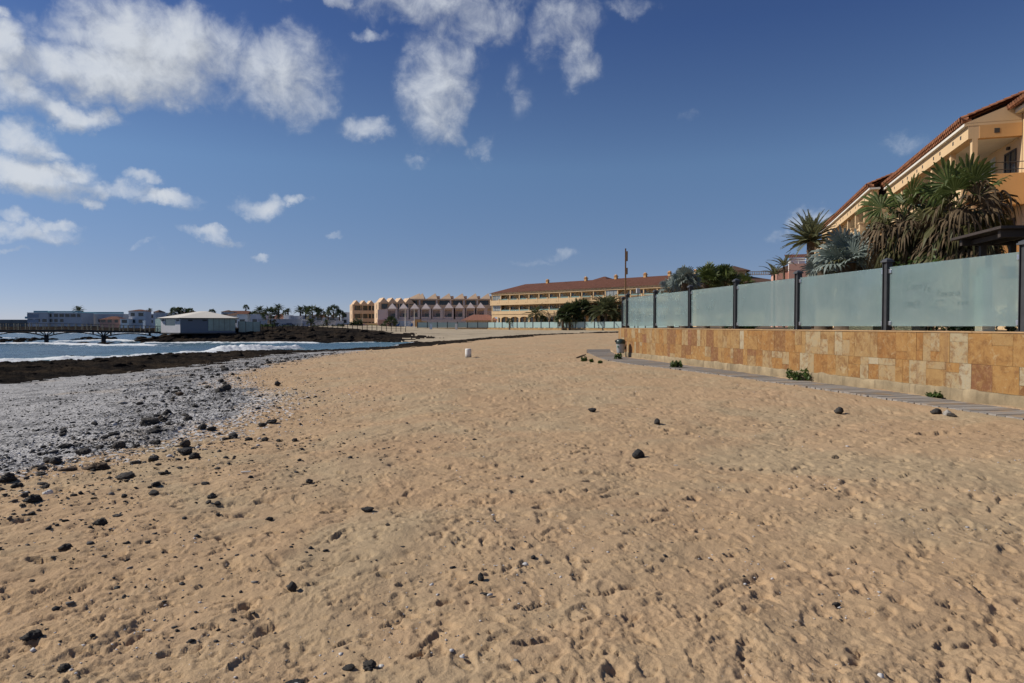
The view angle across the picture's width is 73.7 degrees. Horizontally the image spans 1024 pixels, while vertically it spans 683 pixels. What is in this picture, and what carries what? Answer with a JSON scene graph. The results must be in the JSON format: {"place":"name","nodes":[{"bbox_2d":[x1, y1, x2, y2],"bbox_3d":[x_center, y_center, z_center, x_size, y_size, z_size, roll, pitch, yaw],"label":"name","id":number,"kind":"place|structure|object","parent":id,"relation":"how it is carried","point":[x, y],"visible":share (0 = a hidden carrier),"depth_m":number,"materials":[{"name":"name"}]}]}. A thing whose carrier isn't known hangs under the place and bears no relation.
{"place":"outdoors","nodes":[
{"label":"outdoors","id":0,"kind":"place"},
{"bbox_2d":[151,314,161,327],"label":"town house","id":1,"kind":"structure","parent":0,"point":[154,317],"depth_m":329.91,"materials":[{"name":"white paint"}]},
{"bbox_2d":[0,350,365,473],"bbox_3d":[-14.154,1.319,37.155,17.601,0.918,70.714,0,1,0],"label":"pebble beach","id":2,"kind":"structure","parent":0,"point":[34,389],"depth_m":17.26,"materials":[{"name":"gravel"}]},
{"bbox_2d":[58,443,73,448],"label":"stone","id":3,"kind":"object","parent":2,"relation":"on","point":[64,445],"visible":0.99,"depth_m":10.19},
{"bbox_2d":[140,417,159,425],"bbox_3d":[-6.627,1.479,12.506,0.297,0.174,0.384,3,1,11],"label":"stone","id":4,"kind":"object","parent":2,"relation":"on","point":[154,420],"visible":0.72,"depth_m":12.43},
{"bbox_2d":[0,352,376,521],"bbox_3d":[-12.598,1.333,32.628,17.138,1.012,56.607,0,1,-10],"label":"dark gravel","id":5,"kind":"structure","parent":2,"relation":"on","point":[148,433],"depth_m":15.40,"materials":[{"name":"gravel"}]},
{"bbox_2d":[0,349,407,492],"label":"pebble scatter","id":6,"kind":"object","parent":2,"relation":"on","point":[113,424],"visible":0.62,"depth_m":13.82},
{"bbox_2d":[0,332,411,361],"bbox_3d":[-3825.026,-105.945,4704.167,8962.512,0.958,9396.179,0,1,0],"label":"sea","id":7,"kind":"structure","parent":0,"point":[64,346],"depth_m":89.58,"materials":[{"name":"liquid"}]},
{"bbox_2d":[0,326,618,383],"bbox_3d":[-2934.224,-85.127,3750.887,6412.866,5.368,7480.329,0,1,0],"label":"lava rock shelf","id":8,"kind":"object","parent":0,"point":[15,372],"visible":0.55,"depth_m":61.77,"materials":[{"name":"stone"}]},
{"bbox_2d":[0,320,26,325],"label":"breakwater","id":9,"kind":"object","parent":8,"relation":"on","point":[13,321],"visible":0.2,"depth_m":419.84,"materials":[{"name":"stone"}]},
{"bbox_2d":[25,311,49,325],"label":"town house","id":10,"kind":"structure","parent":8,"relation":"on","point":[38,317],"depth_m":329.81,"materials":[{"name":"white paint"}]},
{"bbox_2d":[48,311,93,325],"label":"town house","id":11,"kind":"structure","parent":8,"relation":"on","point":[73,318],"depth_m":332.11,"materials":[{"name":"white paint"}]},
{"bbox_2d":[0,323,160,342],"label":"footbridge","id":12,"kind":"object","parent":8,"relation":"on","point":[102,336],"visible":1,"depth_m":114.07,"materials":[{"name":"metal"}]},
{"bbox_2d":[82,312,128,325],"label":"town house","id":13,"kind":"structure","parent":8,"relation":"on","point":[99,315],"depth_m":344.86,"materials":[{"name":"white paint"}]},
{"bbox_2d":[99,316,125,327],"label":"town house","id":14,"kind":"structure","parent":8,"relation":"on","point":[113,320],"depth_m":299.95,"materials":[{"name":"paint"}]},
{"bbox_2d":[120,319,132,327],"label":"town house","id":15,"kind":"structure","parent":8,"relation":"on","point":[125,322],"depth_m":295.94,"materials":[{"name":"white paint"}]},
{"bbox_2d":[128,309,151,327],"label":"town house","id":16,"kind":"structure","parent":8,"relation":"on","point":[138,316],"depth_m":299.97,"materials":[{"name":"paint"}]},
{"bbox_2d":[167,307,181,315],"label":"palm tree","id":17,"kind":"object","parent":8,"relation":"on","point":[174,310],"visible":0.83,"depth_m":328.55,"materials":[{"name":"green plant"}]},
{"bbox_2d":[155,311,260,333],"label":"glass pavilion","id":18,"kind":"structure","parent":8,"relation":"on","point":[202,322],"depth_m":121.00,"materials":[{"name":"paint"}]},
{"bbox_2d":[166,319,174,325],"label":"window","id":19,"kind":"structure","parent":18,"relation":"in","point":[169,322],"depth_m":120.51,"materials":[{"name":"grey glass"}]},
{"bbox_2d":[230,351,243,355],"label":"boulder","id":20,"kind":"object","parent":8,"relation":"on","point":[237,353],"visible":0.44,"depth_m":56.92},
{"bbox_2d":[236,311,250,327],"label":"town house","id":21,"kind":"structure","parent":8,"relation":"on","point":[243,316],"depth_m":284.98,"materials":[{"name":"paint"}]},
{"bbox_2d":[250,314,271,321],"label":"town house","id":22,"kind":"structure","parent":8,"relation":"on","point":[255,317],"depth_m":279.92,"materials":[{"name":"white paint"}]},
{"bbox_2d":[260,307,280,324],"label":"palm tree","id":23,"kind":"object","parent":8,"relation":"on","point":[273,312],"visible":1,"depth_m":254.53,"materials":[{"name":"green plant"}]},
{"bbox_2d":[258,319,307,325],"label":"town house","id":24,"kind":"structure","parent":8,"relation":"on","point":[298,322],"depth_m":265.95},
{"bbox_2d":[308,324,614,341],"bbox_3d":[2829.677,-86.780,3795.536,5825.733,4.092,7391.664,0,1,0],"label":"pebbly sand","id":25,"kind":"structure","parent":0,"point":[439,334],"depth_m":145.46,"materials":[{"name":"sand"}]},
{"bbox_2d":[304,305,320,318],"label":"palm tree","id":26,"kind":"object","parent":25,"relation":"on","point":[310,309],"visible":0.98,"depth_m":264.13,"materials":[{"name":"green plant"}]},
{"bbox_2d":[302,318,343,325],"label":"town house","id":27,"kind":"structure","parent":25,"relation":"on","point":[319,321],"depth_m":261.95,"materials":[{"name":"white paint"}]},
{"bbox_2d":[326,304,339,317],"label":"palm tree","id":28,"kind":"object","parent":25,"relation":"on","point":[332,309],"visible":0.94,"depth_m":274.04,"materials":[{"name":"green plant"}]},
{"bbox_2d":[261,324,405,331],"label":"promenade railing","id":29,"kind":"object","parent":25,"relation":"on","point":[287,326],"visible":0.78,"depth_m":130.64,"materials":[{"name":"metal"}]},
{"bbox_2d":[334,309,345,320],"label":"palm tree","id":30,"kind":"object","parent":25,"relation":"on","point":[342,313],"visible":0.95,"depth_m":274.60,"materials":[{"name":"green plant"}]},
{"bbox_2d":[341,312,349,324],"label":"town house","id":31,"kind":"structure","parent":25,"relation":"on","point":[346,319],"depth_m":299.91,"materials":[{"name":"white paint"}]},
{"bbox_2d":[353,318,362,325],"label":"tree","id":32,"kind":"object","parent":25,"relation":"on","point":[358,321],"visible":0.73,"depth_m":207.37,"materials":[{"name":"green plant"}]},
{"bbox_2d":[383,316,397,326],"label":"palm tree","id":33,"kind":"object","parent":25,"relation":"on","point":[392,319],"visible":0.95,"depth_m":203.50,"materials":[{"name":"green plant"}]},
{"bbox_2d":[396,321,413,326],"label":"graffiti wall","id":34,"kind":"structure","parent":25,"relation":"on","point":[408,323],"depth_m":205.91,"materials":[{"name":"white paint"}]},
{"bbox_2d":[350,293,491,324],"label":"pyramid hotel","id":35,"kind":"structure","parent":25,"relation":"on","point":[446,308],"depth_m":228.76,"materials":[{"name":"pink paint"}]},
{"bbox_2d":[462,315,496,321],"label":"tiled pavilion","id":36,"kind":"structure","parent":25,"relation":"on","point":[479,318],"depth_m":203.19,"materials":[{"name":"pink tile"}]},
{"bbox_2d":[523,305,547,321],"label":"palm tree","id":37,"kind":"object","parent":25,"relation":"on","point":[536,310],"visible":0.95,"depth_m":182.30,"materials":[{"name":"plant"}]},
{"bbox_2d":[537,314,547,321],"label":"palm tree","id":38,"kind":"object","parent":25,"relation":"on","point":[543,318],"visible":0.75,"depth_m":181.68,"materials":[{"name":"green plant"}]},
{"bbox_2d":[417,321,678,330],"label":"glass fence","id":39,"kind":"object","parent":25,"relation":"on","point":[594,325],"visible":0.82,"depth_m":180.68,"materials":[{"name":"glass"}]},
{"bbox_2d":[554,312,571,329],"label":"palm tree","id":40,"kind":"object","parent":25,"relation":"on","point":[556,321],"visible":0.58,"depth_m":170.07,"materials":[{"name":"green plant"}]},
{"bbox_2d":[556,302,584,329],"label":"tree","id":41,"kind":"object","parent":25,"relation":"on","point":[568,306],"visible":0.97,"depth_m":168.50,"materials":[{"name":"green plant"}]},
{"bbox_2d":[562,309,586,326],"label":"palm tree","id":42,"kind":"object","parent":25,"relation":"on","point":[571,319],"visible":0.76,"depth_m":168.72,"materials":[{"name":"green plant"}]},
{"bbox_2d":[571,297,593,321],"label":"palm tree","id":43,"kind":"object","parent":25,"relation":"on","point":[583,303],"visible":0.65,"depth_m":170.60,"materials":[{"name":"green plant"}]},
{"bbox_2d":[489,269,696,326],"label":"arcaded hotel","id":44,"kind":"structure","parent":25,"relation":"on","point":[513,303],"depth_m":182.41,"materials":[{"name":"beige paint"}]},
{"bbox_2d":[586,294,621,322],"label":"palm tree","id":45,"kind":"object","parent":25,"relation":"on","point":[607,305],"visible":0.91,"depth_m":163.72,"materials":[{"name":"plant"}]},
{"bbox_2d":[0,332,1023,682],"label":"beach sand","id":46,"kind":"structure","parent":0,"point":[684,614],"depth_m":5.11,"materials":[{"name":"sand"}]},
{"bbox_2d":[0,472,16,481],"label":"stone","id":47,"kind":"object","parent":46,"relation":"on","point":[8,477],"visible":1,"depth_m":7.59,"materials":[{"name":"stone"}]},
{"bbox_2d":[10,482,23,488],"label":"stone","id":48,"kind":"object","parent":46,"relation":"on","point":[16,485],"visible":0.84,"depth_m":7.34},
{"bbox_2d":[19,629,43,640],"bbox_3d":[-2.466,1.513,3.507,0.095,0.065,0.087,0,1,18],"label":"stone","id":49,"kind":"object","parent":46,"relation":"on","point":[36,634],"visible":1,"depth_m":3.49,"materials":[{"name":"stone"}]},
{"bbox_2d":[21,494,42,502],"bbox_3d":[-4.340,1.428,6.181,0.140,0.101,0.128,0,1,7],"label":"stone","id":50,"kind":"object","parent":46,"relation":"on","point":[33,498],"visible":0.99,"depth_m":6.16,"materials":[{"name":"stone"}]},
{"bbox_2d":[49,457,61,464],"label":"stone","id":51,"kind":"object","parent":46,"relation":"on","point":[54,460],"visible":1,"depth_m":8.63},
{"bbox_2d":[56,663,70,671],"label":"stone","id":52,"kind":"object","parent":46,"relation":"on","point":[63,666],"visible":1,"depth_m":3.21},
{"bbox_2d":[57,543,72,549],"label":"stone","id":53,"kind":"object","parent":46,"relation":"on","point":[66,546],"visible":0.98,"depth_m":4.87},
{"bbox_2d":[56,467,76,470],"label":"stone","id":54,"kind":"object","parent":46,"relation":"on","point":[69,469],"visible":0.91,"depth_m":8.05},
{"bbox_2d":[74,448,91,455],"bbox_3d":[-5.868,1.519,9.336,0.218,0.116,0.159,-1,2,-34],"label":"stone","id":55,"kind":"object","parent":46,"relation":"on","point":[82,451],"visible":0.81,"depth_m":9.30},
{"bbox_2d":[81,462,110,470],"bbox_3d":[-4.882,1.475,8.019,0.264,0.117,0.241,0,1,18],"label":"stone","id":56,"kind":"object","parent":46,"relation":"on","point":[100,466],"visible":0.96,"depth_m":7.97,"materials":[{"name":"stone"}]},
{"bbox_2d":[92,517,107,525],"bbox_3d":[-3.334,1.468,5.522,0.103,0.074,0.096,0,1,-2],"label":"stone","id":57,"kind":"object","parent":46,"relation":"on","point":[102,521],"visible":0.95,"depth_m":5.51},
{"bbox_2d":[112,441,125,448],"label":"stone","id":58,"kind":"object","parent":46,"relation":"on","point":[119,444],"visible":0.9,"depth_m":9.86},
{"bbox_2d":[115,472,135,479],"bbox_3d":[-4.066,1.421,7.189,0.154,0.086,0.170,1,2,31],"label":"stone","id":59,"kind":"object","parent":46,"relation":"on","point":[125,475],"visible":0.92,"depth_m":7.15,"materials":[{"name":"stone"}]},
{"bbox_2d":[148,455,159,461],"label":"stone","id":60,"kind":"object","parent":46,"relation":"on","point":[152,458],"visible":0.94,"depth_m":8.61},
{"bbox_2d":[177,447,192,455],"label":"stone","id":61,"kind":"object","parent":46,"relation":"on","point":[184,451],"visible":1,"depth_m":8.92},
{"bbox_2d":[179,439,190,446],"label":"stone","id":62,"kind":"object","parent":46,"relation":"on","point":[185,442],"visible":0.99,"depth_m":9.71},
{"bbox_2d":[188,452,200,459],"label":"stone","id":63,"kind":"object","parent":46,"relation":"on","point":[194,455],"visible":0.94,"depth_m":8.58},
{"bbox_2d":[0,432,513,642],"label":"dark crumbs","id":64,"kind":"object","parent":46,"relation":"on","point":[54,608],"visible":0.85,"depth_m":5.97,"materials":[{"name":"stone"}]},
{"bbox_2d":[287,581,296,591],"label":"stone","id":65,"kind":"object","parent":46,"relation":"on","point":[292,586],"visible":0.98,"depth_m":4.03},
{"bbox_2d":[286,678,304,682],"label":"stone","id":66,"kind":"object","parent":46,"relation":"on","point":[297,680],"visible":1,"depth_m":3.08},
{"bbox_2d":[342,663,354,670],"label":"stone","id":67,"kind":"object","parent":46,"relation":"on","point":[349,667],"visible":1,"depth_m":3.17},
{"bbox_2d":[361,506,373,512],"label":"stone","id":68,"kind":"object","parent":46,"relation":"on","point":[367,509],"visible":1,"depth_m":5.83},
{"bbox_2d":[363,659,376,671],"bbox_3d":[-0.656,1.502,3.165,0.070,0.052,0.076,1,2,33],"label":"stone","id":69,"kind":"object","parent":46,"relation":"on","point":[370,664],"visible":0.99,"depth_m":3.15,"materials":[{"name":"stone"}]},
{"bbox_2d":[465,349,470,357],"bbox_3d":[-2.165,0.626,33.785,0.310,0.555,0.305,0,1,0],"label":"marker stump","id":70,"kind":"object","parent":46,"relation":"on","point":[467,353],"visible":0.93,"depth_m":33.65,"materials":[{"name":"concrete"}]},
{"bbox_2d":[3,372,1022,682],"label":"shell bits","id":71,"kind":"object","parent":46,"relation":"on","point":[443,564],"visible":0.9,"depth_m":4.10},
{"bbox_2d":[632,449,644,458],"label":"stone","id":72,"kind":"object","parent":46,"relation":"on","point":[637,453],"visible":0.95,"depth_m":8.29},
{"bbox_2d":[587,349,1023,419],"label":"boardwalk","id":73,"kind":"structure","parent":46,"relation":"on","point":[606,354],"depth_m":16.13,"materials":[{"name":"grey wood"}]},
{"bbox_2d":[615,339,625,356],"bbox_3d":[5.277,0.427,33.216,0.476,1.115,0.504,1,2,42],"label":"litter bin","id":74,"kind":"object","parent":73,"relation":"on","point":[621,345],"visible":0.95,"depth_m":33.06,"materials":[{"name":"grey plastic"}]},
{"bbox_2d":[669,360,682,367],"bbox_3d":[5.987,0.843,24.893,0.462,0.378,0.548,0,1,0],"label":"beach weed","id":75,"kind":"object","parent":73,"relation":"on","point":[676,363],"visible":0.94,"depth_m":24.84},
{"bbox_2d":[785,367,811,380],"bbox_3d":[8.011,0.919,19.161,0.607,0.446,0.757,0,1,0],"label":"beach weed","id":76,"kind":"object","parent":73,"relation":"on","point":[794,375],"visible":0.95,"depth_m":19.05,"materials":[{"name":"plant"}]},
{"bbox_2d":[925,391,943,398],"bbox_3d":[8.985,1.149,14.475,0.365,0.266,0.392,0,1,0],"label":"beach weed","id":77,"kind":"object","parent":73,"relation":"on","point":[936,395],"visible":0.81,"depth_m":14.41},
{"bbox_2d":[618,328,1023,407],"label":"retaining wall","id":78,"kind":"structure","parent":46,"relation":"on","point":[982,367],"depth_m":16.68,"materials":[{"name":"stone"}]},
{"bbox_2d":[621,240,1023,331],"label":"glass fence","id":79,"kind":"object","parent":78,"relation":"on","point":[988,290],"visible":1,"depth_m":16.95,"materials":[{"name":"glass"}]},
{"bbox_2d":[834,407,843,413],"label":"stone","id":80,"kind":"object","parent":46,"relation":"on","point":[838,410],"visible":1,"depth_m":12.21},
{"bbox_2d":[930,408,941,413],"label":"stone","id":81,"kind":"object","parent":46,"relation":"on","point":[936,411],"visible":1,"depth_m":12.13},
{"bbox_2d":[0,0,1023,319],"label":"sky","id":82,"kind":"structure","parent":0,"point":[199,155],"materials":[{"name":"blue"}]},
{"bbox_2d":[769,265,787,326],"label":"brown roofed house","id":83,"kind":"structure","parent":0,"point":[786,271],"depth_m":95.12,"materials":[{"name":"paint"}]},
{"bbox_2d":[776,254,806,326],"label":"terrace house","id":84,"kind":"structure","parent":0,"point":[798,260],"depth_m":84.64,"materials":[{"name":"paint"}]},
{"bbox_2d":[788,326,810,329],"bbox_3d":[9.365,-0.488,22.250,0.400,0.350,0.700,0,1,-10],"label":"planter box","id":85,"kind":"object","parent":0,"point":[803,327],"visible":0.07,"depth_m":21.93,"materials":[{"name":"concrete"}]},
{"bbox_2d":[659,327,1006,330],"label":"garden ground","id":86,"kind":"structure","parent":0,"point":[768,328],"depth_m":44.98,"materials":[{"name":"soil"}]},
{"bbox_2d":[625,248,627,327],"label":"antenna mast","id":87,"kind":"object","parent":86,"relation":"on","point":[626,259],"visible":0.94,"depth_m":61.79,"materials":[{"name":"metal"}]},
{"bbox_2d":[658,277,681,327],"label":"silver palm","id":88,"kind":"object","parent":86,"relation":"on","point":[666,283],"visible":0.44,"depth_m":42.90,"materials":[{"name":"green plant"}]},
{"bbox_2d":[668,264,703,327],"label":"silver palm","id":89,"kind":"object","parent":86,"relation":"on","point":[686,276],"visible":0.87,"depth_m":41.62,"materials":[{"name":"green plant"}]},
{"bbox_2d":[694,261,725,328],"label":"fan palm","id":90,"kind":"object","parent":86,"relation":"on","point":[708,273],"visible":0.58,"depth_m":44.43,"materials":[{"name":"green plant"}]},
{"bbox_2d":[709,263,744,327],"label":"fan palm","id":91,"kind":"object","parent":86,"relation":"on","point":[728,272],"visible":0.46,"depth_m":45.50,"materials":[{"name":"green plant"}]},
{"bbox_2d":[693,266,770,326],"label":"tower hotel","id":92,"kind":"structure","parent":86,"relation":"on","point":[738,270],"depth_m":122.37,"materials":[{"name":"tile"}]},
{"bbox_2d":[722,326,759,328],"bbox_3d":[8.471,-0.729,25.218,1.012,0.822,3.052,0,1,0],"label":"planting strip","id":93,"kind":"object","parent":86,"relation":"on","point":[745,327],"visible":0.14,"depth_m":24.57,"materials":[{"name":"green plant"}]},
{"bbox_2d":[735,272,756,283],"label":"fan palm","id":94,"kind":"object","parent":86,"relation":"on","point":[746,277],"visible":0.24,"depth_m":46.64,"materials":[{"name":"green plant"}]},
{"bbox_2d":[760,262,789,327],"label":"date palm","id":95,"kind":"object","parent":86,"relation":"on","point":[774,272],"visible":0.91,"depth_m":59.73,"materials":[{"name":"plant"}]},
{"bbox_2d":[772,253,793,327],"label":"date palm","id":96,"kind":"object","parent":86,"relation":"on","point":[784,262],"visible":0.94,"depth_m":57.78,"materials":[{"name":"plant"}]},
{"bbox_2d":[781,209,842,327],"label":"date palm","id":97,"kind":"object","parent":86,"relation":"on","point":[810,231],"visible":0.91,"depth_m":49.38,"materials":[{"name":"plant"}]},
{"bbox_2d":[801,247,841,329],"bbox_3d":[12.307,-1.904,26.919,1.846,3.667,2.101,1,2,31],"label":"silver palm","id":98,"kind":"object","parent":86,"relation":"on","point":[808,267],"visible":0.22,"depth_m":27.00,"materials":[{"name":"green plant"}]},
{"bbox_2d":[805,224,880,329],"bbox_3d":[12.143,-2.171,24.948,2.643,4.290,2.594,0,1,-19],"label":"silver palm","id":99,"kind":"object","parent":86,"relation":"on","point":[844,245],"visible":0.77,"depth_m":24.66,"materials":[{"name":"green plant"}]},
{"bbox_2d":[815,172,893,256],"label":"beach hotel","id":100,"kind":"structure","parent":86,"relation":"on","point":[844,216],"depth_m":48.61,"materials":[{"name":"beige paint"}]},
{"bbox_2d":[849,326,881,329],"bbox_3d":[9.930,-0.415,19.101,0.400,0.350,1.000,0,1,-10],"label":"planter box","id":101,"kind":"object","parent":86,"relation":"on","point":[865,327],"visible":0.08,"depth_m":18.87,"materials":[{"name":"concrete"}]},
{"bbox_2d":[854,173,948,329],"bbox_3d":[12.464,-2.659,21.905,2.579,5.406,2.708,-1,1,-26],"label":"fan palm","id":102,"kind":"object","parent":86,"relation":"on","point":[887,243],"visible":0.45,"depth_m":21.71,"materials":[{"name":"green plant"}]},
{"bbox_2d":[895,326,924,330],"bbox_3d":[10.213,-0.379,17.526,0.400,0.350,0.600,0,1,-10],"label":"planter box","id":103,"kind":"object","parent":86,"relation":"on","point":[909,328],"visible":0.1,"depth_m":17.27,"materials":[{"name":"concrete"}]},
{"bbox_2d":[881,243,962,330],"bbox_3d":[10.569,-1.299,17.560,1.830,2.329,3.074,0,1,0],"label":"clipped hedge","id":104,"kind":"object","parent":86,"relation":"on","point":[929,328],"visible":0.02,"depth_m":17.39,"materials":[{"name":"green plant"}]},
{"bbox_2d":[899,196,957,330],"bbox_3d":[14.254,-2.598,23.413,2.534,5.216,2.362,1,1,28],"label":"fan palm","id":105,"kind":"object","parent":86,"relation":"on","point":[933,329],"visible":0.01,"depth_m":23.00,"materials":[{"name":"green plant"}]},
{"bbox_2d":[880,90,1023,329],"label":"beach hotel","id":106,"kind":"structure","parent":86,"relation":"on","point":[992,132],"depth_m":29.65,"materials":[{"name":"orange paint"}]},
{"bbox_2d":[1004,148,1016,172],"bbox_3d":[21.725,-7.213,29.788,0.050,2.150,1.193,0,1,16],"label":"balcony door","id":107,"kind":"structure","parent":106,"relation":"in","point":[1012,155],"depth_m":29.71,"materials":[{"name":"grey glass"}]},
{"bbox_2d":[901,152,1023,330],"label":"fan palm","id":108,"kind":"object","parent":86,"relation":"on","point":[989,212],"visible":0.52,"depth_m":19.91,"materials":[{"name":"green plant"}]},
{"bbox_2d":[935,326,1017,330],"bbox_3d":[10.440,-0.540,14.531,1.097,0.939,3.417,0,1,0],"label":"planting strip","id":109,"kind":"object","parent":86,"relation":"on","point":[965,328],"visible":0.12,"depth_m":15.32,"materials":[{"name":"green plant"}]},
{"bbox_2d":[975,326,994,330],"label":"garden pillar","id":110,"kind":"structure","parent":86,"relation":"on","point":[984,328],"depth_m":13.78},
{"bbox_2d":[951,225,1023,330],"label":"pergola","id":111,"kind":"object","parent":86,"relation":"on","point":[1010,236],"visible":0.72,"depth_m":14.66,"materials":[{"name":"wood"}]},
{"bbox_2d":[1005,93,1023,224],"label":"hotel wing","id":112,"kind":"structure","parent":86,"relation":"on","point":[1018,101],"depth_m":28.53,"materials":[{"name":"paint"}]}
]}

